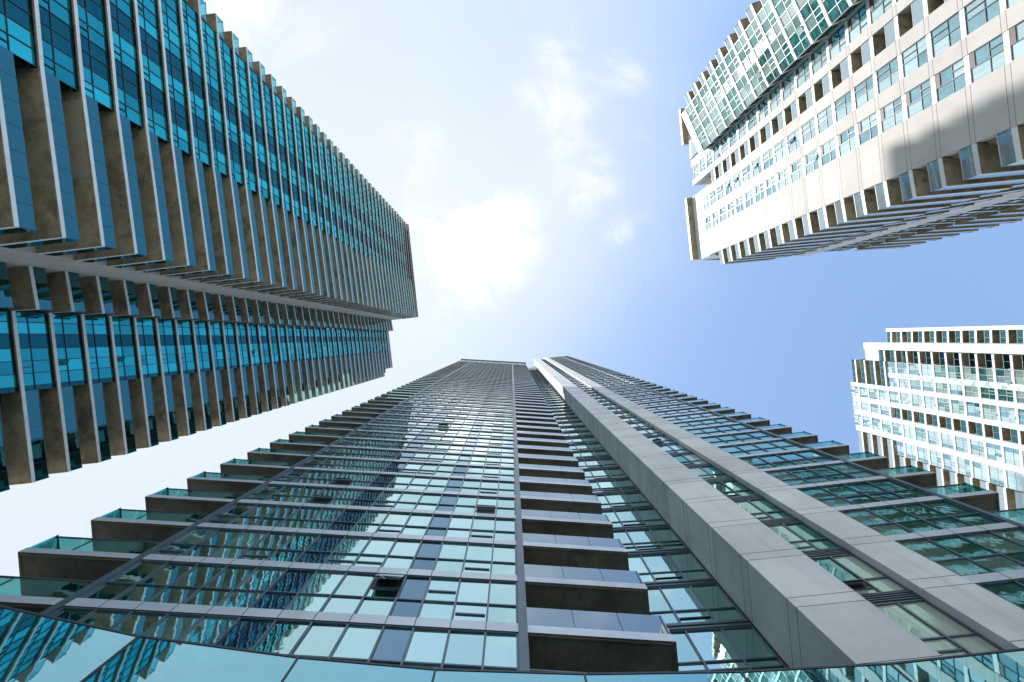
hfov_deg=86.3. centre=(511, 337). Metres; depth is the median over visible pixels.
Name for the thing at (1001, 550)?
window
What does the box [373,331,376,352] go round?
window
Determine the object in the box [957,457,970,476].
window
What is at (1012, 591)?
window
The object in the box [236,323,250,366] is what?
window
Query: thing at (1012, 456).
window
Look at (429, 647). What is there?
window
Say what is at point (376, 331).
window
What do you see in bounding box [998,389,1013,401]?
window
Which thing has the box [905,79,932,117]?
window
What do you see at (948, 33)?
window
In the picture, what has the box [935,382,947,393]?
window
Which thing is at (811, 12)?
window
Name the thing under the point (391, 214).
window
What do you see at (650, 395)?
window
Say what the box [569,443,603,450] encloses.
window
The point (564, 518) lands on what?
residential tower
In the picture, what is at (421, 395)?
window
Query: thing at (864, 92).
window
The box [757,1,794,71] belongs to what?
window
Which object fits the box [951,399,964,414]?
window
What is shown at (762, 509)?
window
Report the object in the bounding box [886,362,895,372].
window
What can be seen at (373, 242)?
window
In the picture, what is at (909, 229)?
window
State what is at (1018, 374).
window
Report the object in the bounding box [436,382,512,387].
window
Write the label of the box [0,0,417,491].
residential tower
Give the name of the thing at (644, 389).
window
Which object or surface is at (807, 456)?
window
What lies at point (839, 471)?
window
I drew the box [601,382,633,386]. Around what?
window
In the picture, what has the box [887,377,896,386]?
window
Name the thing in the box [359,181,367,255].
window
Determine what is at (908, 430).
window
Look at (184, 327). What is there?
window
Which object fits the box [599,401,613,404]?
window
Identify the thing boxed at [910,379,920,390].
window
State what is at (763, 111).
window
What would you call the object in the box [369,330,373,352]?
window
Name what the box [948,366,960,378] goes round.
window
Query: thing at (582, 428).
window
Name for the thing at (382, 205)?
window
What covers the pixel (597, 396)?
window
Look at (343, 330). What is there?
window
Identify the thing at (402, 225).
window
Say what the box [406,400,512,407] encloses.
window
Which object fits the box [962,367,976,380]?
window
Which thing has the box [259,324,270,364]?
window
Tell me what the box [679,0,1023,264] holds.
apartment building
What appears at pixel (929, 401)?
window
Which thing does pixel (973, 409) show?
window
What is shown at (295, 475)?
window
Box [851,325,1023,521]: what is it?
apartment building
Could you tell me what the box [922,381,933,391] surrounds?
window
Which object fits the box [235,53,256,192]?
window
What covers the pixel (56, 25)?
window
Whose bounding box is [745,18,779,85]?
window
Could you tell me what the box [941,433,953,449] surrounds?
window
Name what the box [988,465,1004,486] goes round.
window
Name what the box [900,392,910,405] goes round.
window
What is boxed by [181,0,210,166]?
window
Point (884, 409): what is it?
window
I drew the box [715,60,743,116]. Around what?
window
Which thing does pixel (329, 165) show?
window
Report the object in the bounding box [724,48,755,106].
window
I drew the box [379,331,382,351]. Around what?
window
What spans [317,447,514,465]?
window
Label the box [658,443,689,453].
window
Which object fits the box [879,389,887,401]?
window
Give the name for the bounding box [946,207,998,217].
window
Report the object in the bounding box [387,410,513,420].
window
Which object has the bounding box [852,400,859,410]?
window
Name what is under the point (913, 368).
window
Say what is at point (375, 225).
window
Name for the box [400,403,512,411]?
window
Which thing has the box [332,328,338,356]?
window
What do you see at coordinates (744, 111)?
window
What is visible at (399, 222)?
window
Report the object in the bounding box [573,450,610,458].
window
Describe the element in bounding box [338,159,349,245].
window
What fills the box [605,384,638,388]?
window
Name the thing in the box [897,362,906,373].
window
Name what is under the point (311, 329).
window
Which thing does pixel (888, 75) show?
window
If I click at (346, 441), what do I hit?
window
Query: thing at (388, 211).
window
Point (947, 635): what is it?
window
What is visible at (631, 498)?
window
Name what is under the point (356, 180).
window
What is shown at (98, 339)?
window
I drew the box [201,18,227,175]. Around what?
window
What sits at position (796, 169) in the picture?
window
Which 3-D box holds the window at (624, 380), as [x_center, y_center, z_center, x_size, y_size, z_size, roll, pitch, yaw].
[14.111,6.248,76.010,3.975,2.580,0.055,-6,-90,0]
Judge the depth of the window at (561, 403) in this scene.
76.54 m
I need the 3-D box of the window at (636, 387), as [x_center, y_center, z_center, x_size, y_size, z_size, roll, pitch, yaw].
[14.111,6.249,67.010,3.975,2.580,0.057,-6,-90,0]
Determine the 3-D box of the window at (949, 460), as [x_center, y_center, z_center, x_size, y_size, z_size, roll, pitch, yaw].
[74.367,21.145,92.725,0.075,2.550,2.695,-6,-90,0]
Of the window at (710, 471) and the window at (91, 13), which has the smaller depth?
the window at (710, 471)
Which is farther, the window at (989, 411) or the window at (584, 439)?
the window at (989, 411)
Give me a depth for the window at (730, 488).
25.03 m
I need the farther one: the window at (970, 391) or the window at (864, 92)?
the window at (970, 391)
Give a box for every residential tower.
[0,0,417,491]
[0,356,1023,681]
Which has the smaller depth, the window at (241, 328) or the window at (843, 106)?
the window at (843, 106)
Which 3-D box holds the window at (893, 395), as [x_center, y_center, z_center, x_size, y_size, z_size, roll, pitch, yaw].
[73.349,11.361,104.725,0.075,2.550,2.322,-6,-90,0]
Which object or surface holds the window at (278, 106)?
in the residential tower at (204, 226)
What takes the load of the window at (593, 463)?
in the residential tower at (564, 518)
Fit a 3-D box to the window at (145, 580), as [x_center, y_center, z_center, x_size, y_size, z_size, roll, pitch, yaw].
[-5.766,7.272,16.010,11.920,2.580,0.306,3,-90,0]
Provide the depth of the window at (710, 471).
28.06 m
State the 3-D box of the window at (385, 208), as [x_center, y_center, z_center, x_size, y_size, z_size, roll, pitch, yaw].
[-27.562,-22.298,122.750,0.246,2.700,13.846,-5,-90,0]
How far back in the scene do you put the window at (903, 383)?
101.79 m
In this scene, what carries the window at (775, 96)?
in the apartment building at (809, 127)
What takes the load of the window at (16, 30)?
in the residential tower at (204, 226)
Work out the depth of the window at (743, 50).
63.05 m
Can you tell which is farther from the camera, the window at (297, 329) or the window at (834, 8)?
the window at (297, 329)
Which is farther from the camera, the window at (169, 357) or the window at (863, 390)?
the window at (863, 390)
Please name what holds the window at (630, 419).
in the residential tower at (564, 518)
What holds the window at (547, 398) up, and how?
in the residential tower at (564, 518)
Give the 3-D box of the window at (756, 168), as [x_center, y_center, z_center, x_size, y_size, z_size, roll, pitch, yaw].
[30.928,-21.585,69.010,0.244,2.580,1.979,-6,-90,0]
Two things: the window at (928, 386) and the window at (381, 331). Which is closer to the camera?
the window at (928, 386)
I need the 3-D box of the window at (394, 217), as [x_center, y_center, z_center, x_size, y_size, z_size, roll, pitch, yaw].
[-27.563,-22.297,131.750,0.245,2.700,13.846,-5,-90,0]
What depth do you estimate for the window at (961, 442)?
89.77 m
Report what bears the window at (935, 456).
in the apartment building at (945, 405)
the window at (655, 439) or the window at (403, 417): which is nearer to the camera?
the window at (655, 439)
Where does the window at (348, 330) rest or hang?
in the residential tower at (204, 226)
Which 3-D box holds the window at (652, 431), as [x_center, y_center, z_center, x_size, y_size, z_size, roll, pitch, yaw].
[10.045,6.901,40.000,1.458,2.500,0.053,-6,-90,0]
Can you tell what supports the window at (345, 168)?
in the residential tower at (204, 226)
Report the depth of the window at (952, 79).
39.01 m
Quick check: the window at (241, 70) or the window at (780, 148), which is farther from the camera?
the window at (780, 148)
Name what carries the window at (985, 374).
in the apartment building at (945, 405)
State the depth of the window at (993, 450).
83.76 m
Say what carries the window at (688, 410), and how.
in the residential tower at (564, 518)
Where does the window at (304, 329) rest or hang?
in the residential tower at (204, 226)
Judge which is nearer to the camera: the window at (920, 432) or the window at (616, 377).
the window at (616, 377)
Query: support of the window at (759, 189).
in the apartment building at (809, 127)
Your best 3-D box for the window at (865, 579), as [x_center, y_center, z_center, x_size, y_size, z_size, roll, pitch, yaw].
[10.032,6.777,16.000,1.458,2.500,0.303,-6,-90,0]
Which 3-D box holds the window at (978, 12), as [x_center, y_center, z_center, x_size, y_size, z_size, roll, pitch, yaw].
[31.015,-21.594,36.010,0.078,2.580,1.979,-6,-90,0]
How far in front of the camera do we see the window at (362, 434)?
40.27 m
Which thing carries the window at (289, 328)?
in the residential tower at (204, 226)
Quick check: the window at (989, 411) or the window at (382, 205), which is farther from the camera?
the window at (382, 205)
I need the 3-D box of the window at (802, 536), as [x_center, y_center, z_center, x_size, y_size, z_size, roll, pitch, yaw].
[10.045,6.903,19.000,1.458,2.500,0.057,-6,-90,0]
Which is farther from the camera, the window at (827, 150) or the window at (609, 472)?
the window at (827, 150)
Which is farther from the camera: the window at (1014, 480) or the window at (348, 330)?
the window at (348, 330)
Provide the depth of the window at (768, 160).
66.06 m
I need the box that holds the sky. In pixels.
[0,0,1023,595]
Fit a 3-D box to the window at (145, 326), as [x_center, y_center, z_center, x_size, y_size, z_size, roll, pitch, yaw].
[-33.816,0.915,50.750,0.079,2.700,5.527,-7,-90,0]
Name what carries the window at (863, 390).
in the apartment building at (945, 405)
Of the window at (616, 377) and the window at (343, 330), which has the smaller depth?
the window at (616, 377)
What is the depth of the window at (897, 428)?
104.86 m
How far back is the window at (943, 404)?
92.79 m
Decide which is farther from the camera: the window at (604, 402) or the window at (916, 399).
the window at (916, 399)
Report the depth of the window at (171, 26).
44.91 m
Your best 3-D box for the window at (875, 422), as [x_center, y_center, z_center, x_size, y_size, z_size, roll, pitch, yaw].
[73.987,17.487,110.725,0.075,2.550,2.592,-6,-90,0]
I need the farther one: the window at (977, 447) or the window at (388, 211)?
the window at (388, 211)
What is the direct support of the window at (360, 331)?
in the residential tower at (204, 226)
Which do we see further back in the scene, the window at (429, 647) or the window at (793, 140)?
the window at (793, 140)
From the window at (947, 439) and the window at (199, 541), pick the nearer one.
the window at (199, 541)
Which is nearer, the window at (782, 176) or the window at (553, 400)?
the window at (782, 176)
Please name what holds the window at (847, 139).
in the apartment building at (809, 127)
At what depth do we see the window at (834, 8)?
48.38 m
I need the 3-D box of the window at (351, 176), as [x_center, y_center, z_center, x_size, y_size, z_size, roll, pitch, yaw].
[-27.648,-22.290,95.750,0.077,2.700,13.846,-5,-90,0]
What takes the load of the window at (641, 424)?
in the residential tower at (564, 518)
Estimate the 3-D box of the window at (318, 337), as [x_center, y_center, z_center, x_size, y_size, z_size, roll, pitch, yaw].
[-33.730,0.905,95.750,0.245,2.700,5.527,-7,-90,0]
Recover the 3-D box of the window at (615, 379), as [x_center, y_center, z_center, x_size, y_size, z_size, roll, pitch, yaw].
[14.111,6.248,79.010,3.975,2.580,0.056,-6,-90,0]
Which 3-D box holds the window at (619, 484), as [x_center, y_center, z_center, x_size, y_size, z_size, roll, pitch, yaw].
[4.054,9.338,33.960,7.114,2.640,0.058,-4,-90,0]
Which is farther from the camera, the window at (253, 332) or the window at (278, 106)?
the window at (253, 332)
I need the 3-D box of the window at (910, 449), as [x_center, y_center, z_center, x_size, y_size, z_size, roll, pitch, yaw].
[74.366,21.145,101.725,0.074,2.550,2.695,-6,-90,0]
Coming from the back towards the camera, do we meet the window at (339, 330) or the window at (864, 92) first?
the window at (339, 330)
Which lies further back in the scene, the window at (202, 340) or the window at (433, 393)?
the window at (433, 393)
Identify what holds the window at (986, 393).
in the apartment building at (945, 405)
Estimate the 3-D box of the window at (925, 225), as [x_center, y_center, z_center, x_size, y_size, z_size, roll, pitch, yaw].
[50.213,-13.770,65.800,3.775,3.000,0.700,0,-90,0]
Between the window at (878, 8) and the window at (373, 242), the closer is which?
the window at (878, 8)
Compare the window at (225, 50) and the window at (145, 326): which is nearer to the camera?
the window at (145, 326)
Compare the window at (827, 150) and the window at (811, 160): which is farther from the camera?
the window at (811, 160)
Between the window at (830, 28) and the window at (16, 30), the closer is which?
the window at (16, 30)
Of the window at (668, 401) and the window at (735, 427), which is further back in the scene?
the window at (668, 401)
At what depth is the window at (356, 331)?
120.10 m
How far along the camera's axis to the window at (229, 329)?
65.89 m
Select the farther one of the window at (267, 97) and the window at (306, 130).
the window at (306, 130)
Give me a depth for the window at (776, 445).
31.16 m
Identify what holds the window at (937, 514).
in the residential tower at (564, 518)
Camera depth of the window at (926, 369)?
95.76 m
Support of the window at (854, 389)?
in the apartment building at (945, 405)
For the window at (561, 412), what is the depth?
67.27 m
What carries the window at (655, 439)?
in the residential tower at (564, 518)
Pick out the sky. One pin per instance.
(534, 159)
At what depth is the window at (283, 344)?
80.98 m
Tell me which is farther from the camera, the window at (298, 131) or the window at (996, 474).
the window at (996, 474)
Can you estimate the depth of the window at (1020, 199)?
54.47 m
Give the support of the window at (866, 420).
in the apartment building at (945, 405)
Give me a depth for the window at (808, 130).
57.05 m
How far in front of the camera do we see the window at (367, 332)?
129.13 m
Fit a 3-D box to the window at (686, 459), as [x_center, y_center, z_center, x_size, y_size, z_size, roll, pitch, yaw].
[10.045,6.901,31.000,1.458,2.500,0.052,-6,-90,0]
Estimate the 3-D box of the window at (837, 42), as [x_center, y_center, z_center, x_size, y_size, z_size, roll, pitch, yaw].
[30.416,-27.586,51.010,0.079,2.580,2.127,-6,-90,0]
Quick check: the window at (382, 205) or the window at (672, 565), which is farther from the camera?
the window at (382, 205)
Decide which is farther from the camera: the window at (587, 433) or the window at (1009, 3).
the window at (587, 433)
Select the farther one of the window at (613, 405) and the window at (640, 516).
the window at (613, 405)
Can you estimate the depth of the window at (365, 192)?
105.17 m
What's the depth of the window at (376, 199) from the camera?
114.21 m
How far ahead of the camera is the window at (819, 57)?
54.05 m
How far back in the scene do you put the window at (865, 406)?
113.80 m
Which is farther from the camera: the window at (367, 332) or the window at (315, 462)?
the window at (367, 332)
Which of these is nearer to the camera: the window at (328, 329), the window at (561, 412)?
the window at (561, 412)
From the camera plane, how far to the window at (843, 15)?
48.20 m
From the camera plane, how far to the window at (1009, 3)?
34.07 m
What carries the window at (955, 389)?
in the apartment building at (945, 405)
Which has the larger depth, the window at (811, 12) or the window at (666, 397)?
the window at (666, 397)
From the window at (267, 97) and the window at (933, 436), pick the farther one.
the window at (933, 436)
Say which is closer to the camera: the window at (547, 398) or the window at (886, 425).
the window at (547, 398)
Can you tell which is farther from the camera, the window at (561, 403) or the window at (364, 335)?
the window at (364, 335)
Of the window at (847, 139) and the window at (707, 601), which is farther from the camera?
the window at (847, 139)
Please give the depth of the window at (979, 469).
86.78 m
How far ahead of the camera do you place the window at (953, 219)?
62.73 m
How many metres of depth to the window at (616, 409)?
52.33 m
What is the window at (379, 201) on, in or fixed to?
in the residential tower at (204, 226)
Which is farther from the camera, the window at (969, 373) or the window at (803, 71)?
the window at (969, 373)
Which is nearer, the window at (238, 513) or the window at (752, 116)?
the window at (238, 513)
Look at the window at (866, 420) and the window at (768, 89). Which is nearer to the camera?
the window at (768, 89)
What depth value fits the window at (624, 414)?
49.25 m
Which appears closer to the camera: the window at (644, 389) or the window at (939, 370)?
the window at (644, 389)
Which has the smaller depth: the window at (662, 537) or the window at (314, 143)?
the window at (662, 537)
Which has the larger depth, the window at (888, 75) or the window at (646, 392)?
the window at (646, 392)
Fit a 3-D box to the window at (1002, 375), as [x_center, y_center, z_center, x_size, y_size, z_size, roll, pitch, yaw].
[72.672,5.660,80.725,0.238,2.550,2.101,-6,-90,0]
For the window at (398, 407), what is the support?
in the residential tower at (564, 518)
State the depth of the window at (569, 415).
64.46 m
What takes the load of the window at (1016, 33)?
in the apartment building at (809, 127)
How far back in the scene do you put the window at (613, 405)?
55.32 m
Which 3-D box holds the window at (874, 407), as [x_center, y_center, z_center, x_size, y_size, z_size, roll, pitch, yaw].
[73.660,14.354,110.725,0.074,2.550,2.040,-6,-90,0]
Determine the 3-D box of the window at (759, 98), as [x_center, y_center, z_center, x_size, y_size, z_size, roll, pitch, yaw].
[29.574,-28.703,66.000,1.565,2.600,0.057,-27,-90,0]
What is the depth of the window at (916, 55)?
42.02 m
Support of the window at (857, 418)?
in the apartment building at (945, 405)
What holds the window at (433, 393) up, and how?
in the residential tower at (564, 518)
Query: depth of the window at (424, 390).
73.59 m
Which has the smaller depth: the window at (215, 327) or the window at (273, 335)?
the window at (215, 327)
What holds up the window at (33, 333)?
in the residential tower at (204, 226)
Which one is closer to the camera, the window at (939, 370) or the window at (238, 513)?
the window at (238, 513)
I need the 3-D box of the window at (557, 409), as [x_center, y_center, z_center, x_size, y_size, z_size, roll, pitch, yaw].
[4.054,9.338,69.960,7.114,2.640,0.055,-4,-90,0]
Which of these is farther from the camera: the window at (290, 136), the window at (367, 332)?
the window at (367, 332)
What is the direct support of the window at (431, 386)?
in the residential tower at (564, 518)
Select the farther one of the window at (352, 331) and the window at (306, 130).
the window at (352, 331)
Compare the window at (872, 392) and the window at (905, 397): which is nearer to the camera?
the window at (905, 397)
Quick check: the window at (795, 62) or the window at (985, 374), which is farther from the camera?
the window at (985, 374)
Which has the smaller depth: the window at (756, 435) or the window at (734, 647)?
the window at (734, 647)
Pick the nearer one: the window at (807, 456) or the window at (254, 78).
the window at (807, 456)
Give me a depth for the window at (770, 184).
66.08 m
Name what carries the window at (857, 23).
in the apartment building at (809, 127)
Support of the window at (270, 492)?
in the residential tower at (564, 518)
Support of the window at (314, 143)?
in the residential tower at (204, 226)
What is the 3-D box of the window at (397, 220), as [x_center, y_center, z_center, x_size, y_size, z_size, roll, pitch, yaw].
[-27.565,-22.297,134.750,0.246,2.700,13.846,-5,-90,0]
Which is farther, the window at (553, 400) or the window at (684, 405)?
the window at (553, 400)
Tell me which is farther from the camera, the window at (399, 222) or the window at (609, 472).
the window at (399, 222)
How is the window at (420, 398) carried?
in the residential tower at (564, 518)
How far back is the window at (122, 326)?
47.84 m
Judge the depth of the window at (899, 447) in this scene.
104.79 m
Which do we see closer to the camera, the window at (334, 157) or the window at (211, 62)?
the window at (211, 62)
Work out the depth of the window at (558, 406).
73.45 m
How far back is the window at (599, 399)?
61.33 m
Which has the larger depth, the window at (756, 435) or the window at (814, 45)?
the window at (814, 45)
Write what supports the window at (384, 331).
in the residential tower at (204, 226)
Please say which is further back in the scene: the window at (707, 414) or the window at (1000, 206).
the window at (1000, 206)
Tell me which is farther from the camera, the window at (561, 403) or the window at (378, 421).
the window at (561, 403)
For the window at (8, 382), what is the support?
in the residential tower at (204, 226)
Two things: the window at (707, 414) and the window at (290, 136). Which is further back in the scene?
the window at (290, 136)
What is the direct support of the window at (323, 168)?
in the residential tower at (204, 226)
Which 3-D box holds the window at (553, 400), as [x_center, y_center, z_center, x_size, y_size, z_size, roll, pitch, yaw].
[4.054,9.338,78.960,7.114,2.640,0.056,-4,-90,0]
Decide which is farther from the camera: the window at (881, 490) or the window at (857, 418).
the window at (857, 418)
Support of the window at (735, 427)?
in the residential tower at (564, 518)
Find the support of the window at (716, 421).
in the residential tower at (564, 518)
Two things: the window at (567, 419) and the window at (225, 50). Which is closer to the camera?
the window at (225, 50)
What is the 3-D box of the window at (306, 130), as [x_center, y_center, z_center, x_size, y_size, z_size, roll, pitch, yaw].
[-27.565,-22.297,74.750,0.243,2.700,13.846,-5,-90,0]
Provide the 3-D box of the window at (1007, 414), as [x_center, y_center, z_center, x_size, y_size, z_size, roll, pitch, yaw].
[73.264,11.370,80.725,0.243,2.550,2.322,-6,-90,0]
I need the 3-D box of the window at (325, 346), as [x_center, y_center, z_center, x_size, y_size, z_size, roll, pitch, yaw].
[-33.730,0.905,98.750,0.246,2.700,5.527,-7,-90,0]
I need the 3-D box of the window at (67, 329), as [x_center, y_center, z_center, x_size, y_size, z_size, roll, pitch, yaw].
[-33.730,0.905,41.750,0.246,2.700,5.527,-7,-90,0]
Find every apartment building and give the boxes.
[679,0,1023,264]
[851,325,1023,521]
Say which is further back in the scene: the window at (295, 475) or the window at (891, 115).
the window at (891, 115)
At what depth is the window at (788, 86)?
60.06 m
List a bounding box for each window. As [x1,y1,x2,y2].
[0,0,36,66]
[0,311,17,393]
[16,311,54,390]
[38,0,77,90]
[50,606,518,670]
[53,313,86,386]
[77,0,112,110]
[79,560,517,622]
[84,315,114,383]
[109,0,142,127]
[112,317,138,380]
[136,318,159,377]
[137,0,168,142]
[152,527,516,574]
[158,319,178,375]
[161,0,190,154]
[177,320,196,373]
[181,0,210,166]
[194,321,211,371]
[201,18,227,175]
[204,503,515,540]
[210,322,225,369]
[219,36,243,184]
[224,323,238,368]
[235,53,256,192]
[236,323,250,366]
[244,484,515,514]
[248,324,260,365]
[249,67,269,199]
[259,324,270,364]
[262,81,280,206]
[269,325,279,363]
[274,93,291,212]
[274,469,514,494]
[278,325,288,362]
[284,103,300,217]
[287,326,296,361]
[294,114,309,222]
[294,326,303,360]
[297,457,514,478]
[302,327,310,359]
[303,123,317,227]
[309,327,316,359]
[311,131,324,231]
[315,327,322,358]
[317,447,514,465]
[318,138,331,235]
[321,328,328,357]
[326,147,337,238]
[327,328,333,357]
[332,153,343,241]
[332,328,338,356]
[334,438,513,455]
[337,329,343,356]
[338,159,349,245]
[342,329,347,355]
[344,165,354,248]
[347,329,352,355]
[347,431,513,445]
[349,170,359,250]
[351,329,356,354]
[354,176,363,253]
[355,330,360,354]
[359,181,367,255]
[359,330,363,353]
[359,425,513,438]
[363,185,372,258]
[363,330,367,353]
[366,330,370,353]
[368,190,375,260]
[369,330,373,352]
[369,419,513,431]
[371,193,379,262]
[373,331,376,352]
[375,197,382,264]
[376,331,379,352]
[379,201,386,266]
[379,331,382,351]
[379,414,513,425]
[381,331,385,351]
[382,205,389,268]
[384,331,387,351]
[385,208,392,269]
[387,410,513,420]
[388,211,395,271]
[391,214,397,272]
[394,217,400,274]
[394,406,512,415]
[397,220,402,275]
[399,222,405,277]
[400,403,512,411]
[402,225,407,278]
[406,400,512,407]
[411,397,512,404]
[416,394,512,401]
[419,392,512,398]
[424,390,512,396]
[427,388,512,393]
[431,386,512,391]
[434,384,512,389]
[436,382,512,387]
[545,398,561,399]
[546,400,564,402]
[547,402,565,404]
[548,405,568,407]
[550,408,570,410]
[551,411,573,414]
[554,414,576,417]
[556,418,580,421]
[558,422,583,426]
[560,426,587,431]
[563,431,592,436]
[565,437,597,443]
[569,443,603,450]
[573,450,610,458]
[578,458,617,467]
[583,468,626,478]
[589,479,637,491]
[591,395,603,397]
[592,377,619,380]
[595,398,608,400]
[596,379,622,382]
[596,492,650,507]
[598,380,627,384]
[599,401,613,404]
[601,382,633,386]
[602,508,666,526]
[603,404,619,407]
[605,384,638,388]
[609,386,643,390]
[609,408,625,412]
[613,527,685,550]
[614,388,649,393]
[614,412,633,416]
[618,391,657,396]
[621,417,641,422]
[624,393,665,399]
[628,551,711,581]
[629,396,673,402]
[629,422,651,428]
[637,400,682,406]
[637,428,662,435]
[645,403,694,410]
[647,435,675,443]
[647,583,745,623]
[652,407,705,415]
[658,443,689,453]
[661,412,719,421]
[669,625,786,670]
[671,453,708,464]
[673,417,735,428]
[686,424,755,435]
[688,465,730,479]
[701,431,777,444]
[708,480,758,497]
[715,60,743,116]
[718,439,804,455]
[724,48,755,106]
[733,498,793,520]
[734,34,766,96]
[736,105,753,117]
[739,450,836,468]
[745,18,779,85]
[746,94,765,107]
[747,107,756,130]
[751,156,761,176]
[754,182,764,201]
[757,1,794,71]
[757,83,776,96]
[758,97,768,121]
[762,148,773,169]
[765,175,776,195]
[765,463,879,485]
[766,521,842,551]
[769,85,780,111]
[771,0,810,57]
[772,69,791,83]
[774,139,786,161]
[777,167,788,189]
[782,55,805,72]
[782,72,794,100]
[786,128,800,152]
[790,158,803,182]
[795,0,828,41]
[795,58,809,88]
[797,39,822,57]
[797,479,933,506]
[801,117,815,143]
[804,148,818,174]
[811,42,826,74]
[811,553,909,594]
[813,20,842,41]
[817,104,833,133]
[820,138,836,165]
[821,0,849,22]
[828,24,845,59]
[832,0,863,23]
[834,90,852,121]
[838,126,856,155]
[839,499,1003,535]
[847,3,867,43]
[851,385,858,396]
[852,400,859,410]
[853,413,861,426]
[854,74,874,108]
[857,112,878,144]
[859,387,867,398]
[861,402,869,412]
[862,415,870,428]
[869,0,891,23]
[869,388,877,399]
[870,403,878,413]
[872,417,880,430]
[873,599,1004,655]
[876,57,899,93]
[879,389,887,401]
[880,97,903,132]
[880,405,889,416]
[882,420,891,433]
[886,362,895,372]
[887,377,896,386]
[889,391,898,403]
[892,227,933,232]
[892,422,902,436]
[894,440,904,456]
[895,527,1023,575]
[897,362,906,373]
[898,378,908,388]
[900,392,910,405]
[901,36,927,76]
[903,424,913,439]
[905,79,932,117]
[905,443,915,459]
[906,221,953,228]
[908,363,919,375]
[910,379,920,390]
[912,394,922,407]
[915,427,926,442]
[917,446,928,463]
[921,364,932,376]
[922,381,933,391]
[924,396,935,409]
[927,430,939,445]
[928,214,975,222]
[930,12,961,57]
[930,450,941,467]
[934,365,945,377]
[935,58,965,101]
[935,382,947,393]
[937,397,949,412]
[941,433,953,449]
[943,453,955,471]
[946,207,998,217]
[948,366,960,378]
[949,384,962,395]
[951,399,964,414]
[955,436,968,453]
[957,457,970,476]
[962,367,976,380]
[964,0,999,34]
[964,385,978,397]
[966,402,980,417]
[968,203,1023,211]
[969,34,1005,82]
[970,439,984,457]
[972,461,986,480]
[976,579,1023,609]
[978,368,993,381]
[980,387,995,399]
[982,404,997,420]
[986,442,1001,461]
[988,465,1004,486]
[993,197,1023,204]
[995,369,1011,383]
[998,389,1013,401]
[999,406,1015,423]
[1003,446,1020,466]
[1006,0,1019,8]
[1006,470,1022,491]
[1009,20,1023,60]
[1014,370,1023,463]
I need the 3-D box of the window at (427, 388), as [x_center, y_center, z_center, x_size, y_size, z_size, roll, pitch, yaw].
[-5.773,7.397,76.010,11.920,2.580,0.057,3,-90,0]
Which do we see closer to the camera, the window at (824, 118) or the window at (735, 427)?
the window at (735, 427)
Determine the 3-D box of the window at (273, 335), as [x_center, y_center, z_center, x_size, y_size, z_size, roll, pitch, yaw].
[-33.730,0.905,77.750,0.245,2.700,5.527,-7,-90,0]
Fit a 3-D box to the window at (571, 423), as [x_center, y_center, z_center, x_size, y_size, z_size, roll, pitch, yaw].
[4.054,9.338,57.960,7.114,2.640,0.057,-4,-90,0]
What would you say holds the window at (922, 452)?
in the apartment building at (945, 405)
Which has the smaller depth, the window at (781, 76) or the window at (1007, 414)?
the window at (781, 76)
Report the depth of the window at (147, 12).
41.91 m
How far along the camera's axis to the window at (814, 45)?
54.12 m
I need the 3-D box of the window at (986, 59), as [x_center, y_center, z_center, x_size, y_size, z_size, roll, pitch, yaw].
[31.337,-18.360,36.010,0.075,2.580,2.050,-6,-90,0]
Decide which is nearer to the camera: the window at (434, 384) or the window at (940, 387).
the window at (434, 384)
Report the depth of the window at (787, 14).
54.14 m
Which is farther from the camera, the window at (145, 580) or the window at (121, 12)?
the window at (121, 12)
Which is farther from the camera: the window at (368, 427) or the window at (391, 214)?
the window at (391, 214)
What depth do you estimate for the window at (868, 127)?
48.05 m

